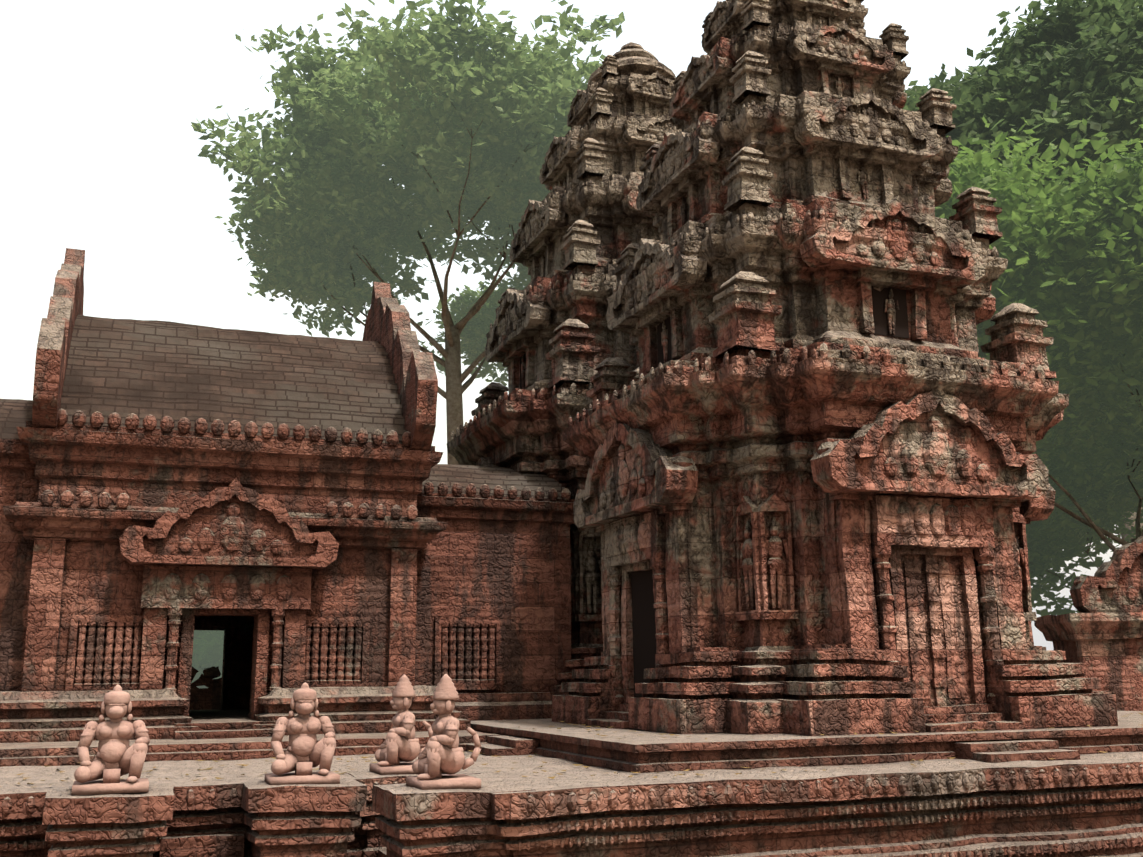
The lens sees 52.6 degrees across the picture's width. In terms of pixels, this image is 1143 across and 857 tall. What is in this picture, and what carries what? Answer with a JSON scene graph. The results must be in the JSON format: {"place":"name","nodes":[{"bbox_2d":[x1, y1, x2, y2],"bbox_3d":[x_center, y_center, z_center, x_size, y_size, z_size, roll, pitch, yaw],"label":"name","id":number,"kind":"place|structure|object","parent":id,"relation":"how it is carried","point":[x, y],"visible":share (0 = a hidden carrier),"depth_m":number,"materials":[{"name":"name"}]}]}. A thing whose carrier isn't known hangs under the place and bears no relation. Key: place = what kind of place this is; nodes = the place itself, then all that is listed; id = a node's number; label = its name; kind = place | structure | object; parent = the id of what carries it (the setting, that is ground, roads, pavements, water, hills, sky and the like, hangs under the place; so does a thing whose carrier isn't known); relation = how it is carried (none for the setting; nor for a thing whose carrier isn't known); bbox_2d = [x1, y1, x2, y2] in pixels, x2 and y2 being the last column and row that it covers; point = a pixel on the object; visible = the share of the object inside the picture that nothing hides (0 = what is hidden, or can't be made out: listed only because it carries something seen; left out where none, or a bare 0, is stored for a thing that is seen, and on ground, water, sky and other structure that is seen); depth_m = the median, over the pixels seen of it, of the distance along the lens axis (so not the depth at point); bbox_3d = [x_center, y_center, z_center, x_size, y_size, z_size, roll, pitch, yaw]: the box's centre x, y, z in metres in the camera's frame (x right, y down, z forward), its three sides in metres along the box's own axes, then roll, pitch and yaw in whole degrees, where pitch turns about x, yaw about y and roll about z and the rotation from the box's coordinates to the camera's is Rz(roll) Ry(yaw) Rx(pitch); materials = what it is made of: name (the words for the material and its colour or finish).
{"place":"outdoors","nodes":[
{"label":"outdoors","id":0,"kind":"place"},
{"bbox_2d":[191,0,624,464],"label":"tree","id":1,"kind":"object","parent":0,"point":[338,144],"depth_m":58.57,"materials":[{"name":"green plant"}]},
{"bbox_2d":[447,42,681,691],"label":"central tower","id":2,"kind":"structure","parent":0,"point":[584,223],"depth_m":19.95,"materials":[{"name":"brown stone"}]},
{"bbox_2d":[0,0,1138,649],"label":"sky","id":3,"kind":"structure","parent":0,"point":[100,148],"materials":[{"name":"white"}]},
{"bbox_2d":[552,0,1117,735],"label":"tower","id":4,"kind":"structure","parent":0,"point":[810,500],"depth_m":13.47,"materials":[{"name":"brown stone"}]},
{"label":"ground","id":5,"kind":"structure","parent":0,"visible":0},
{"bbox_2d":[189,667,221,709],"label":"back block","id":6,"kind":"structure","parent":5,"relation":"on","point":[208,698],"depth_m":23.05,"materials":[{"name":"stone"}]},
{"bbox_2d":[0,752,1142,856],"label":"platform","id":7,"kind":"structure","parent":5,"relation":"on","point":[1088,805],"depth_m":9.66,"materials":[{"name":"stone"}]},
{"bbox_2d":[71,685,149,794],"bbox_3d":[-3.680,2.487,9.302,0.560,0.830,0.489,4,-13,-20],"label":"statue","id":8,"kind":"object","parent":7,"relation":"on","point":[116,758],"visible":1,"depth_m":9.21,"materials":[{"name":"stone"}]},
{"bbox_2d":[0,248,574,766],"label":"temple building","id":9,"kind":"structure","parent":7,"relation":"on","point":[266,550],"depth_m":15.27,"materials":[{"name":"brown stone"}]},
{"bbox_2d":[0,315,564,498],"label":"roof","id":10,"kind":"structure","parent":9,"relation":"attached to","point":[176,372],"depth_m":16.62,"materials":[{"name":"brown stone"}]},
{"bbox_2d":[264,682,339,784],"bbox_3d":[-2.278,2.583,9.825,0.560,0.830,0.489,4,-13,-20],"label":"statue","id":11,"kind":"object","parent":7,"relation":"on","point":[304,754],"visible":1,"depth_m":9.73,"materials":[{"name":"stone"}]},
{"bbox_2d":[369,674,432,774],"bbox_3d":[-1.552,2.753,10.803,0.571,0.889,0.560,4,-13,-20],"label":"statue","id":12,"kind":"object","parent":7,"relation":"on","point":[399,751],"visible":1,"depth_m":10.65,"materials":[{"name":"stone"}]},
{"bbox_2d":[406,674,480,789],"bbox_3d":[-1.007,2.448,9.396,0.571,0.889,0.560,4,-13,-20],"label":"statue","id":13,"kind":"object","parent":7,"relation":"on","point":[440,754],"visible":1,"depth_m":9.24,"materials":[{"name":"stone"}]},
{"bbox_2d":[1,713,1142,786],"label":"fallen leaves","id":14,"kind":"object","parent":7,"relation":"on","point":[697,774],"visible":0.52,"depth_m":11.27,"materials":[{"name":"brown plant"}]},
{"bbox_2d":[466,711,1142,772],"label":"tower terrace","id":15,"kind":"structure","parent":7,"relation":"on","point":[638,750],"depth_m":11.49,"materials":[{"name":"stone"}]},
{"bbox_2d":[903,0,1142,541],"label":"tree","id":16,"kind":"object","parent":5,"relation":"on","point":[1079,59],"depth_m":44.75,"materials":[{"name":"green plant"}]},
{"bbox_2d":[935,96,1142,551],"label":"tree","id":17,"kind":"object","parent":5,"relation":"on","point":[1072,274],"depth_m":22.96,"materials":[{"name":"green plant"}]},
{"bbox_2d":[1025,427,1142,621],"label":"tree","id":18,"kind":"object","parent":5,"relation":"on","point":[1057,539],"depth_m":31.81,"materials":[{"name":"green plant"}]},
{"bbox_2d":[1034,536,1142,710],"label":"temple building","id":19,"kind":"structure","parent":5,"relation":"on","point":[1100,634],"depth_m":21.61,"materials":[{"name":"stone"}]},
{"bbox_3d":[-8.532,3.704,24.735,7.052,6.972,7.498,4,-13,-20],"label":"tree trunk","id":20,"kind":"object","parent":5,"relation":"on","visible":0},
{"bbox_2d":[191,630,223,687],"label":"distant trees","id":21,"kind":"object","parent":20,"relation":"attached to","point":[207,648],"depth_m":22.32,"materials":[{"name":"green plant"}]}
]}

